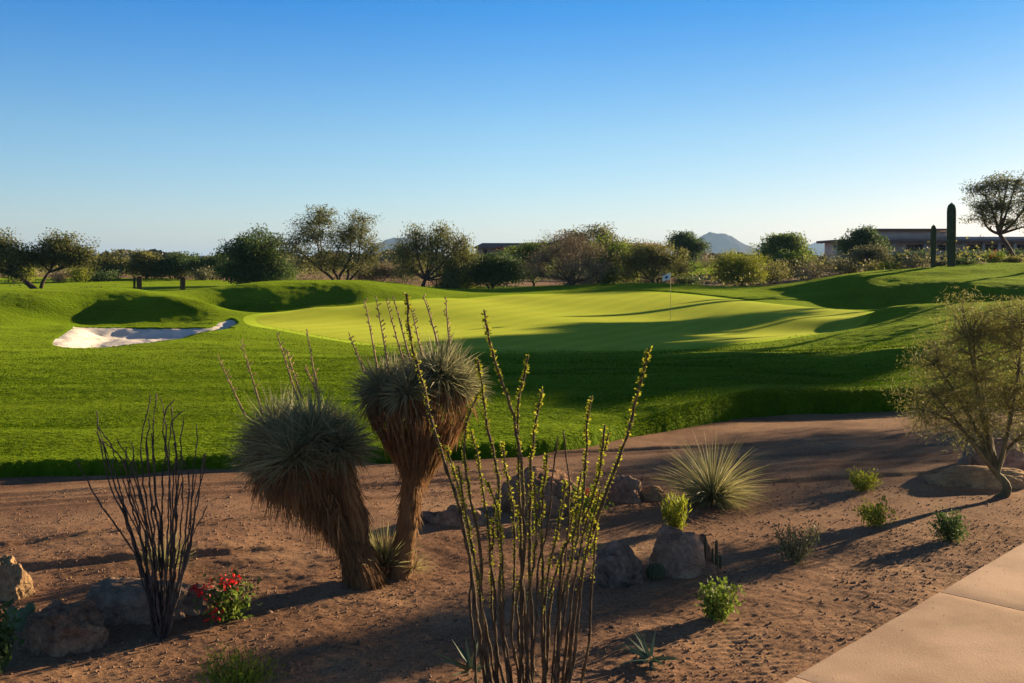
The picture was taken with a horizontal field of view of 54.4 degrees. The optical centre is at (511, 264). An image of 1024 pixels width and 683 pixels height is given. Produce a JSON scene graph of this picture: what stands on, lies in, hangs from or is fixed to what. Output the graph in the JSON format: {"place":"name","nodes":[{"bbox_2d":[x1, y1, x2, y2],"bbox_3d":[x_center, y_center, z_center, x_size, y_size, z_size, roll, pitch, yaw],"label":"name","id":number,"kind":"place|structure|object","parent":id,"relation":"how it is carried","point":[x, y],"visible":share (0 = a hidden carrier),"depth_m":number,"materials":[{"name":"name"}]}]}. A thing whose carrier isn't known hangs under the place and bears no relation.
{"place":"outdoors","nodes":[
{"label":"outdoors","id":0,"kind":"place"},
{"bbox_2d":[365,237,425,262],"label":"mountain","id":1,"kind":"structure","parent":0,"point":[390,241],"depth_m":3561.79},
{"bbox_2d":[0,262,1023,682],"bbox_3d":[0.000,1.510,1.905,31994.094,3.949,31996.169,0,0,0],"label":"ground","id":2,"kind":"structure","parent":0,"point":[804,450],"depth_m":10.01,"materials":[{"name":"soil"}]},
{"bbox_2d":[0,597,24,672],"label":"shrub","id":3,"kind":"object","parent":2,"relation":"on","point":[6,657],"visible":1,"depth_m":7.37,"materials":[{"name":"green plant"}]},
{"bbox_2d":[0,555,34,600],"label":"boulder","id":4,"kind":"object","parent":2,"relation":"on","point":[16,581],"visible":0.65,"depth_m":8.97,"materials":[{"name":"stone"}]},
{"bbox_2d":[4,603,35,631],"bbox_3d":[-4.022,2.878,8.137,0.245,0.234,0.056,0,0,0],"label":"prickly pear","id":5,"kind":"object","parent":2,"relation":"on","point":[28,609],"visible":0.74,"depth_m":8.12,"materials":[{"name":"plant"}]},
{"bbox_2d":[22,599,109,656],"bbox_3d":[-3.562,2.928,7.964,0.704,0.437,0.526,0,0,0],"label":"boulder","id":6,"kind":"object","parent":2,"relation":"on","point":[56,628],"visible":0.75,"depth_m":7.81,"materials":[{"name":"grey stone"}]},
{"bbox_2d":[85,577,189,625],"bbox_3d":[-3.294,2.933,8.669,1.073,0.391,0.654,0,0,0],"label":"boulder","id":7,"kind":"object","parent":2,"relation":"on","point":[121,601],"visible":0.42,"depth_m":8.44,"materials":[{"name":"grey stone"}]},
{"bbox_2d":[76,393,207,639],"bbox_3d":[-2.955,2.051,8.129,1.043,2.011,0.582,0,0,0],"label":"ocotillo","id":8,"kind":"object","parent":2,"relation":"on","point":[161,609],"visible":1,"depth_m":8.09,"materials":[{"name":"brown plant"}]},
{"bbox_2d":[127,524,198,572],"bbox_3d":[-3.376,2.728,9.654,0.764,0.458,0.733,0,0,0],"label":"shrub","id":9,"kind":"object","parent":2,"relation":"on","point":[149,566],"visible":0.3,"depth_m":9.63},
{"bbox_2d":[183,583,221,615],"bbox_3d":[-2.809,2.959,8.758,0.513,0.273,0.360,0,0,0],"label":"boulder","id":10,"kind":"object","parent":2,"relation":"on","point":[201,603],"visible":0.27,"depth_m":8.64,"materials":[{"name":"grey stone"}]},
{"bbox_2d":[177,254,234,279],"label":"round tree","id":11,"kind":"object","parent":2,"relation":"on","point":[195,264],"visible":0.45,"depth_m":83.36,"materials":[{"name":"green plant"}]},
{"bbox_2d":[190,568,261,624],"bbox_3d":[-2.411,2.785,8.460,0.582,0.519,0.611,0,0,0],"label":"flowering shrub","id":12,"kind":"object","parent":2,"relation":"on","point":[236,605],"visible":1,"depth_m":8.36,"materials":[{"name":"green plant"}]},
{"bbox_2d":[189,639,287,682],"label":"shrub","id":13,"kind":"object","parent":2,"relation":"on","point":[248,675],"visible":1,"depth_m":6.97,"materials":[{"name":"green plant"}]},
{"bbox_2d":[216,329,389,590],"bbox_3d":[-2.035,1.921,9.393,1.545,2.642,1.736,0,0,-37],"label":"yucca tree","id":14,"kind":"object","parent":2,"relation":"on","point":[301,462],"visible":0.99,"depth_m":9.16,"materials":[{"name":"green plant"}]},
{"bbox_2d":[366,518,428,577],"bbox_3d":[-1.229,2.766,9.537,0.883,0.695,0.887,0,0,43],"label":"young yucca","id":15,"kind":"object","parent":2,"relation":"on","point":[384,555],"visible":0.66,"depth_m":9.49,"materials":[{"name":"green plant"}]},
{"bbox_2d":[391,548,435,579],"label":"grass tuft","id":16,"kind":"object","parent":2,"relation":"on","point":[419,564],"visible":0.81,"depth_m":9.52,"materials":[{"name":"plant"}]},
{"bbox_2d":[338,294,497,581],"bbox_3d":[-0.893,1.723,9.592,1.494,2.892,1.224,0,0,29],"label":"yucca tree","id":17,"kind":"object","parent":2,"relation":"on","point":[392,394],"visible":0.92,"depth_m":9.45,"materials":[{"name":"green plant"}]},
{"bbox_2d":[420,511,439,523],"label":"boulder","id":18,"kind":"object","parent":2,"relation":"on","point":[427,516],"visible":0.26,"depth_m":11.39,"materials":[{"name":"stone"}]},
{"bbox_2d":[37,249,823,269],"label":"woodland","id":19,"kind":"object","parent":2,"relation":"on","point":[381,259],"visible":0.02,"depth_m":201.69,"materials":[{"name":"plant"}]},
{"bbox_2d":[433,505,485,525],"bbox_3d":[-0.600,2.906,11.394,0.624,0.292,0.372,0,0,0],"label":"boulder","id":20,"kind":"object","parent":2,"relation":"on","point":[449,516],"visible":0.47,"depth_m":11.30,"materials":[{"name":"grey stone"}]},
{"bbox_2d":[434,635,493,675],"bbox_3d":[-0.361,2.842,7.246,0.407,0.243,0.489,0,0,-32],"label":"agave","id":21,"kind":"object","parent":2,"relation":"on","point":[468,666],"visible":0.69,"depth_m":7.26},
{"bbox_2d":[0,235,1022,285],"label":"desert scrub","id":22,"kind":"object","parent":2,"relation":"on","point":[705,276],"visible":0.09,"depth_m":85.31,"materials":[{"name":"green plant"}]},
{"bbox_2d":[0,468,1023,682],"bbox_3d":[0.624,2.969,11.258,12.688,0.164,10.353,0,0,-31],"label":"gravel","id":23,"kind":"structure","parent":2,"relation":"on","point":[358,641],"depth_m":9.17,"materials":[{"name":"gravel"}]},
{"bbox_2d":[403,292,652,682],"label":"ocotillo","id":24,"kind":"object","parent":2,"relation":"on","point":[483,635],"visible":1,"depth_m":6.67,"materials":[{"name":"green plant"}]},
{"bbox_2d":[493,466,589,515],"bbox_3d":[0.390,2.831,12.185,1.243,0.698,0.760,0,0,0],"label":"boulder","id":25,"kind":"object","parent":2,"relation":"on","point":[559,476],"visible":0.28,"depth_m":11.96,"materials":[{"name":"brown stone"}]},
{"bbox_2d":[474,243,664,266],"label":"lodge","id":26,"kind":"structure","parent":2,"relation":"on","point":[486,248],"depth_m":128.00,"materials":[{"name":"paint"}]},
{"bbox_2d":[551,221,635,281],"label":"tall tree","id":27,"kind":"object","parent":2,"relation":"on","point":[601,231],"visible":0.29,"depth_m":77.72,"materials":[{"name":"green plant"}]},
{"bbox_2d":[593,540,643,587],"bbox_3d":[0.996,2.848,9.369,0.514,0.545,0.392,0,0,0],"label":"boulder","id":28,"kind":"object","parent":2,"relation":"on","point":[618,563],"visible":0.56,"depth_m":9.24,"materials":[{"name":"stone"}]},
{"bbox_2d":[605,475,641,502],"bbox_3d":[1.407,2.890,12.597,0.526,0.451,0.405,0,0,0],"label":"boulder","id":29,"kind":"object","parent":2,"relation":"on","point":[626,489],"visible":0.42,"depth_m":12.46,"materials":[{"name":"grey stone"}]},
{"bbox_2d":[619,628,685,673],"bbox_3d":[0.993,2.848,7.455,0.458,0.267,0.484,0,0,-44],"label":"agave","id":30,"kind":"object","parent":2,"relation":"on","point":[645,653],"visible":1,"depth_m":7.44,"materials":[{"name":"plant"}]},
{"bbox_2d":[641,486,666,500],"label":"boulder","id":31,"kind":"object","parent":2,"relation":"on","point":[649,495],"visible":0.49,"depth_m":12.60,"materials":[{"name":"stone"}]},
{"bbox_2d":[645,560,666,579],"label":"barrel cactus","id":32,"kind":"object","parent":2,"relation":"on","point":[656,571],"visible":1,"depth_m":9.40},
{"bbox_2d":[659,491,693,530],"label":"shrub","id":33,"kind":"object","parent":2,"relation":"on","point":[676,518],"visible":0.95,"depth_m":11.13,"materials":[{"name":"green plant"}]},
{"bbox_2d":[648,524,705,578],"bbox_3d":[1.599,2.836,9.658,0.547,0.626,0.468,0,0,0],"label":"boulder","id":34,"kind":"object","parent":2,"relation":"on","point":[677,553],"visible":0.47,"depth_m":9.51,"materials":[{"name":"grey stone"}]},
{"bbox_2d":[664,229,711,263],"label":"dense tree","id":35,"kind":"object","parent":2,"relation":"on","point":[695,246],"visible":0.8,"depth_m":99.36,"materials":[{"name":"green plant"}]},
{"bbox_2d":[671,273,705,284],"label":"desert shrub","id":36,"kind":"object","parent":2,"relation":"on","point":[691,279],"visible":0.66,"depth_m":69.53,"materials":[{"name":"green plant"}]},
{"bbox_2d":[692,532,710,561],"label":"boulder","id":37,"kind":"object","parent":2,"relation":"on","point":[708,549],"visible":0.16,"depth_m":9.82,"materials":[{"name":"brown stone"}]},
{"bbox_2d":[695,252,719,266],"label":"desert shrub","id":38,"kind":"object","parent":2,"relation":"on","point":[703,262],"visible":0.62,"depth_m":103.72,"materials":[{"name":"green plant"}]},
{"bbox_2d":[700,561,718,575],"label":"boulder","id":39,"kind":"object","parent":2,"relation":"on","point":[709,568],"visible":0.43,"depth_m":9.57,"materials":[{"name":"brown stone"}]},
{"bbox_2d":[649,428,775,514],"bbox_3d":[2.510,2.584,12.498,1.690,1.047,1.648,0,0,0],"label":"desert spoon","id":40,"kind":"object","parent":2,"relation":"on","point":[709,491],"visible":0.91,"depth_m":12.39,"materials":[{"name":"plant"}]},
{"bbox_2d":[704,535,721,568],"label":"columnar cactus","id":41,"kind":"object","parent":2,"relation":"on","point":[716,555],"visible":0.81,"depth_m":9.72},
{"bbox_2d":[670,261,758,275],"bbox_3d":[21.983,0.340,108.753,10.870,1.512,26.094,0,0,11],"label":"desert shrub","id":42,"kind":"object","parent":2,"relation":"on","point":[702,269],"visible":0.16,"depth_m":102.13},
{"bbox_2d":[695,576,745,623],"bbox_3d":[1.729,2.826,8.399,0.374,0.383,0.435,0,0,-25],"label":"shrub","id":43,"kind":"object","parent":2,"relation":"on","point":[720,608],"visible":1,"depth_m":8.35,"materials":[{"name":"green plant"}]},
{"bbox_2d":[706,246,773,285],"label":"shrub","id":44,"kind":"object","parent":2,"relation":"on","point":[739,267],"visible":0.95,"depth_m":75.48,"materials":[{"name":"green plant"}]},
{"bbox_2d":[755,258,790,282],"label":"desert shrub","id":45,"kind":"object","parent":2,"relation":"on","point":[772,277],"visible":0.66,"depth_m":77.88,"materials":[{"name":"green plant"}]},
{"bbox_2d":[763,258,795,279],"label":"desert shrub","id":46,"kind":"object","parent":2,"relation":"on","point":[786,269],"visible":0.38,"depth_m":83.61,"materials":[{"name":"green plant"}]},
{"bbox_2d":[749,231,816,267],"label":"round tree","id":47,"kind":"object","parent":2,"relation":"on","point":[789,242],"visible":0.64,"depth_m":97.33,"materials":[{"name":"green plant"}]},
{"bbox_2d":[763,249,814,275],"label":"desert shrub","id":48,"kind":"object","parent":2,"relation":"on","point":[790,256],"visible":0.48,"depth_m":87.42,"materials":[{"name":"green plant"}]},
{"bbox_2d":[771,515,826,565],"bbox_3d":[2.881,2.773,9.998,0.544,0.516,0.551,0,0,24],"label":"shrub","id":49,"kind":"object","parent":2,"relation":"on","point":[787,547],"visible":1,"depth_m":9.96,"materials":[{"name":"green plant"}]},
{"bbox_2d":[783,256,831,281],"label":"desert shrub","id":50,"kind":"object","parent":2,"relation":"on","point":[808,275],"visible":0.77,"depth_m":73.75,"materials":[{"name":"green plant"}]},
{"bbox_2d":[799,249,834,277],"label":"desert shrub","id":51,"kind":"object","parent":2,"relation":"on","point":[816,263],"visible":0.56,"depth_m":81.72,"materials":[{"name":"green plant"}]},
{"bbox_2d":[827,252,851,274],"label":"desert shrub","id":52,"kind":"object","parent":2,"relation":"on","point":[837,263],"visible":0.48,"depth_m":81.85,"materials":[{"name":"green plant"}]},
{"bbox_2d":[840,259,866,273],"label":"desert shrub","id":53,"kind":"object","parent":2,"relation":"on","point":[852,270],"visible":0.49,"depth_m":81.67,"materials":[{"name":"green plant"}]},
{"bbox_2d":[830,224,894,257],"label":"dense tree","id":54,"kind":"object","parent":2,"relation":"on","point":[862,236],"visible":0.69,"depth_m":95.46,"materials":[{"name":"green plant"}]},
{"bbox_2d":[846,466,882,491],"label":"shrub","id":55,"kind":"object","parent":2,"relation":"on","point":[867,482],"visible":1,"depth_m":13.17,"materials":[{"name":"green plant"}]},
{"bbox_2d":[843,242,895,268],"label":"round tree","id":56,"kind":"object","parent":2,"relation":"on","point":[863,254],"visible":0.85,"depth_m":79.45,"materials":[{"name":"green plant"}]},
{"bbox_2d":[857,259,889,271],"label":"desert shrub","id":57,"kind":"object","parent":2,"relation":"on","point":[871,268],"visible":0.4,"depth_m":75.88,"materials":[{"name":"green plant"}]},
{"bbox_2d":[853,494,897,526],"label":"shrub","id":58,"kind":"object","parent":2,"relation":"on","point":[871,518],"visible":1,"depth_m":11.45,"materials":[{"name":"green plant"}]},
{"bbox_2d":[875,257,908,269],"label":"desert shrub","id":59,"kind":"object","parent":2,"relation":"on","point":[888,267],"visible":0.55,"depth_m":73.75,"materials":[{"name":"green plant"}]},
{"bbox_2d":[890,245,930,268],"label":"desert shrub","id":60,"kind":"object","parent":2,"relation":"on","point":[915,262],"visible":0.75,"depth_m":71.85,"materials":[{"name":"green plant"}]},
{"bbox_2d":[906,249,929,259],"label":"hedge bush","id":61,"kind":"object","parent":2,"relation":"on","point":[921,252],"visible":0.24,"depth_m":97.67,"materials":[{"name":"green plant"}]},
{"bbox_2d":[816,229,1023,263],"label":"clubhouse","id":62,"kind":"structure","parent":2,"relation":"on","point":[904,238],"depth_m":112.00,"materials":[{"name":"brown paint"}]},
{"bbox_2d":[967,244,980,250],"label":"window","id":63,"kind":"structure","parent":62,"relation":"in","point":[972,246],"depth_m":111.94,"materials":[{"name":"black glass"}]},
{"bbox_2d":[985,244,996,250],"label":"window","id":64,"kind":"structure","parent":62,"relation":"in","point":[994,247],"depth_m":111.94,"materials":[{"name":"black glass"}]},
{"bbox_2d":[927,505,974,543],"bbox_3d":[4.794,2.812,10.835,0.493,0.436,0.462,0,0,-39],"label":"shrub","id":65,"kind":"object","parent":2,"relation":"on","point":[950,528],"visible":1,"depth_m":10.80,"materials":[{"name":"green plant"}]},
{"bbox_2d":[880,285,1023,497],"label":"palo verde","id":66,"kind":"object","parent":2,"relation":"on","point":[978,337],"visible":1,"depth_m":12.89,"materials":[{"name":"green plant"}]},
{"bbox_2d":[955,257,983,264],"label":"desert shrub","id":67,"kind":"object","parent":2,"relation":"on","point":[963,261],"visible":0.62,"depth_m":69.61,"materials":[{"name":"green plant"}]},
{"bbox_2d":[956,246,984,261],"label":"hedge bush","id":68,"kind":"object","parent":2,"relation":"on","point":[970,255],"visible":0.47,"depth_m":97.58,"materials":[{"name":"green plant"}]},
{"bbox_2d":[923,465,1023,489],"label":"boulder","id":69,"kind":"object","parent":2,"relation":"on","point":[975,476],"visible":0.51,"depth_m":13.53,"materials":[{"name":"stone"}]},
{"bbox_2d":[956,169,1023,256],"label":"hill tree","id":70,"kind":"object","parent":2,"relation":"on","point":[990,208],"visible":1,"depth_m":83.66,"materials":[{"name":"green plant"}]},
{"bbox_2d":[957,437,1023,470],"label":"boulder","id":71,"kind":"object","parent":2,"relation":"on","point":[1014,458],"visible":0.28,"depth_m":14.61,"materials":[{"name":"grey stone"}]},
{"bbox_2d":[979,247,1010,262],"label":"flowering shrub","id":72,"kind":"object","parent":2,"relation":"on","point":[994,258],"visible":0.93,"depth_m":65.83,"materials":[{"name":"green plant"}]},
{"bbox_2d":[1001,254,1023,262],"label":"desert shrub","id":73,"kind":"object","parent":2,"relation":"on","point":[1015,259],"visible":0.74,"depth_m":66.56,"materials":[{"name":"green plant"}]},
{"bbox_2d":[0,263,1023,477],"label":"lawn","id":74,"kind":"structure","parent":0,"point":[51,311],"depth_m":26.59,"materials":[{"name":"plant"}]},
{"bbox_2d":[0,227,46,288],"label":"mesquite tree","id":75,"kind":"object","parent":74,"relation":"on","point":[13,257],"visible":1,"depth_m":59.81,"materials":[{"name":"green plant"}]},
{"bbox_2d":[7,265,42,281],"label":"desert shrub","id":76,"kind":"object","parent":74,"relation":"on","point":[31,276],"visible":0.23,"depth_m":76.06,"materials":[{"name":"green plant"}]},
{"bbox_2d":[45,268,67,281],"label":"desert shrub","id":77,"kind":"object","parent":74,"relation":"on","point":[58,278],"visible":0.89,"depth_m":75.82,"materials":[{"name":"green plant"}]},
{"bbox_2d":[18,227,101,288],"bbox_3d":[-27.681,-0.257,61.049,5.095,4.042,3.276,0,0,0],"label":"mesquite tree","id":78,"kind":"object","parent":74,"relation":"on","point":[54,250],"visible":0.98,"depth_m":60.67,"materials":[{"name":"green plant"}]},
{"bbox_2d":[64,266,93,281],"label":"desert shrub","id":79,"kind":"object","parent":74,"relation":"on","point":[77,275],"visible":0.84,"depth_m":75.78,"materials":[{"name":"green plant"}]},
{"bbox_2d":[70,249,133,278],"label":"round tree","id":80,"kind":"object","parent":74,"relation":"on","point":[110,261],"visible":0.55,"depth_m":83.48,"materials":[{"name":"green plant"}]},
{"bbox_2d":[87,266,128,281],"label":"desert shrub","id":81,"kind":"object","parent":74,"relation":"on","point":[102,277],"visible":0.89,"depth_m":77.77,"materials":[{"name":"green plant"}]},
{"bbox_2d":[137,276,141,289],"bbox_3d":[-21.341,1.179,57.000,0.295,1.090,0.286,0,0,0],"label":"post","id":82,"kind":"object","parent":74,"relation":"on","point":[139,282],"visible":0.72,"depth_m":56.90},
{"bbox_2d":[117,248,165,278],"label":"round tree","id":83,"kind":"object","parent":74,"relation":"on","point":[142,261],"visible":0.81,"depth_m":85.32,"materials":[{"name":"green plant"}]},
{"bbox_2d":[53,320,235,347],"bbox_3d":[-12.491,2.516,34.732,6.009,0.657,8.373,0,0,-19],"label":"bunker","id":84,"kind":"object","parent":74,"relation":"on","point":[77,337],"visible":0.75,"depth_m":36.64},
{"bbox_2d":[146,251,203,278],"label":"round tree","id":85,"kind":"object","parent":74,"relation":"on","point":[170,267],"visible":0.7,"depth_m":85.24,"materials":[{"name":"green plant"}]},
{"bbox_2d":[180,277,184,289],"bbox_3d":[-19.181,1.153,58.000,0.301,0.924,0.291,0,0,0],"label":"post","id":86,"kind":"object","parent":74,"relation":"on","point":[182,283],"visible":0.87,"depth_m":57.89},
{"bbox_2d":[189,265,215,279],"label":"desert shrub","id":87,"kind":"object","parent":74,"relation":"on","point":[202,275],"visible":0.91,"depth_m":79.80,"materials":[{"name":"green plant"}]},
{"bbox_2d":[209,223,302,284],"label":"dense tree","id":88,"kind":"object","parent":74,"relation":"on","point":[248,254],"visible":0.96,"depth_m":65.18,"materials":[{"name":"green plant"}]},
{"bbox_2d":[296,273,329,279],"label":"desert shrub","id":89,"kind":"object","parent":74,"relation":"on","point":[316,278],"visible":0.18,"depth_m":70.00,"materials":[{"name":"green plant"}]},
{"bbox_2d":[273,202,388,279],"bbox_3d":[-11.653,-1.242,63.941,7.404,5.648,4.339,0,0,0],"label":"mesquite tree","id":90,"kind":"object","parent":74,"relation":"on","point":[347,236],"visible":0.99,"depth_m":63.80,"materials":[{"name":"green plant"}]},
{"bbox_2d":[346,260,410,282],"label":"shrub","id":91,"kind":"object","parent":74,"relation":"on","point":[386,270],"visible":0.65,"depth_m":67.59,"materials":[{"name":"green plant"}]},
{"bbox_2d":[383,219,482,288],"bbox_3d":[-4.907,-0.242,62.215,6.233,5.235,3.746,0,0,0],"label":"weeping tree","id":92,"kind":"object","parent":74,"relation":"on","point":[407,254],"visible":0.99,"depth_m":61.73,"materials":[{"name":"green plant"}]},
{"bbox_2d":[425,277,466,288],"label":"desert shrub","id":93,"kind":"object","parent":74,"relation":"on","point":[436,285],"visible":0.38,"depth_m":62.69,"materials":[{"name":"green plant"}]},
{"bbox_2d":[441,233,485,288],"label":"weeping tree","id":94,"kind":"object","parent":74,"relation":"on","point":[467,285],"visible":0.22,"depth_m":67.75,"materials":[{"name":"green plant"}]},
{"bbox_2d":[460,248,532,288],"bbox_3d":[-0.972,0.312,64.101,4.796,2.840,3.448,0,0,0],"label":"dense tree","id":95,"kind":"object","parent":74,"relation":"on","point":[493,270],"visible":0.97,"depth_m":63.38,"materials":[{"name":"green plant"}]},
{"bbox_2d":[501,236,559,285],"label":"dense tree","id":96,"kind":"object","parent":74,"relation":"on","point":[524,252],"visible":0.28,"depth_m":69.54,"materials":[{"name":"green plant"}]},
{"bbox_2d":[517,228,623,285],"bbox_3d":[3.376,-0.357,61.027,6.241,4.185,4.313,0,0,-24],"label":"bare mesquite","id":97,"kind":"object","parent":74,"relation":"on","point":[569,267],"visible":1,"depth_m":60.75,"materials":[{"name":"green plant"}]},
{"bbox_2d":[583,233,641,283],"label":"bushy tree","id":98,"kind":"object","parent":74,"relation":"on","point":[608,277],"visible":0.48,"depth_m":66.46,"materials":[{"name":"green plant"}]},
{"bbox_2d":[610,238,697,282],"bbox_3d":[9.132,-0.066,64.083,5.624,3.371,4.255,0,0,0],"label":"mesquite tree","id":99,"kind":"object","parent":74,"relation":"on","point":[646,258],"visible":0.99,"depth_m":63.59,"materials":[{"name":"green plant"}]},
{"bbox_2d":[930,225,935,266],"bbox_3d":[26.881,-1.164,63.500,0.350,2.816,0.330,0,0,0],"label":"saguaro","id":100,"kind":"object","parent":74,"relation":"on","point":[933,247],"visible":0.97,"depth_m":63.38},
{"bbox_2d":[947,202,955,266],"bbox_3d":[27.808,-1.884,63.000,0.548,4.138,0.530,0,0,0],"label":"saguaro","id":101,"kind":"object","parent":74,"relation":"on","point":[951,233],"visible":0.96,"depth_m":62.81,"materials":[{"name":"plant"}]},
{"bbox_2d":[0,0,1023,256],"label":"sky","id":102,"kind":"structure","parent":0,"point":[163,125],"materials":[{"name":"blue"}]},
{"bbox_2d":[243,291,874,353],"bbox_3d":[3.356,2.100,42.342,26.602,1.200,20.810,0,0,-43],"label":"green fringe","id":103,"kind":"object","parent":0,"point":[250,320],"visible":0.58,"depth_m":34.54,"materials":[{"name":"plant"}]},
{"bbox_2d":[257,292,865,350],"bbox_3d":[3.269,2.099,42.370,25.456,1.118,19.913,0,0,-43],"label":"putting green","id":104,"kind":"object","parent":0,"point":[597,321],"visible":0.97,"depth_m":41.17,"materials":[{"name":"plant"}]},
{"bbox_2d":[662,272,670,318],"bbox_3d":[6.939,1.427,44.525,0.413,2.190,0.108,0,0,0],"label":"golf flag","id":105,"kind":"object","parent":104,"relation":"on","point":[667,277],"visible":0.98,"depth_m":44.52,"materials":[{"name":"fabric"}]},
{"bbox_2d":[568,480,614,517],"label":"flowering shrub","id":106,"kind":"object","parent":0,"point":[586,502],"visible":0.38,"depth_m":11.77,"materials":[{"name":"green plant"}]},
{"bbox_2d":[700,232,757,254],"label":"mountain","id":107,"kind":"structure","parent":0,"point":[720,241],"depth_m":3525.35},
{"bbox_2d":[808,242,824,255],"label":"mountain","id":108,"kind":"structure","parent":0,"point":[820,247],"depth_m":4746.49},
{"bbox_2d":[785,543,1023,682],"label":"path","id":109,"kind":"structure","parent":0,"point":[970,629],"depth_m":7.83,"materials":[{"name":"concrete"}]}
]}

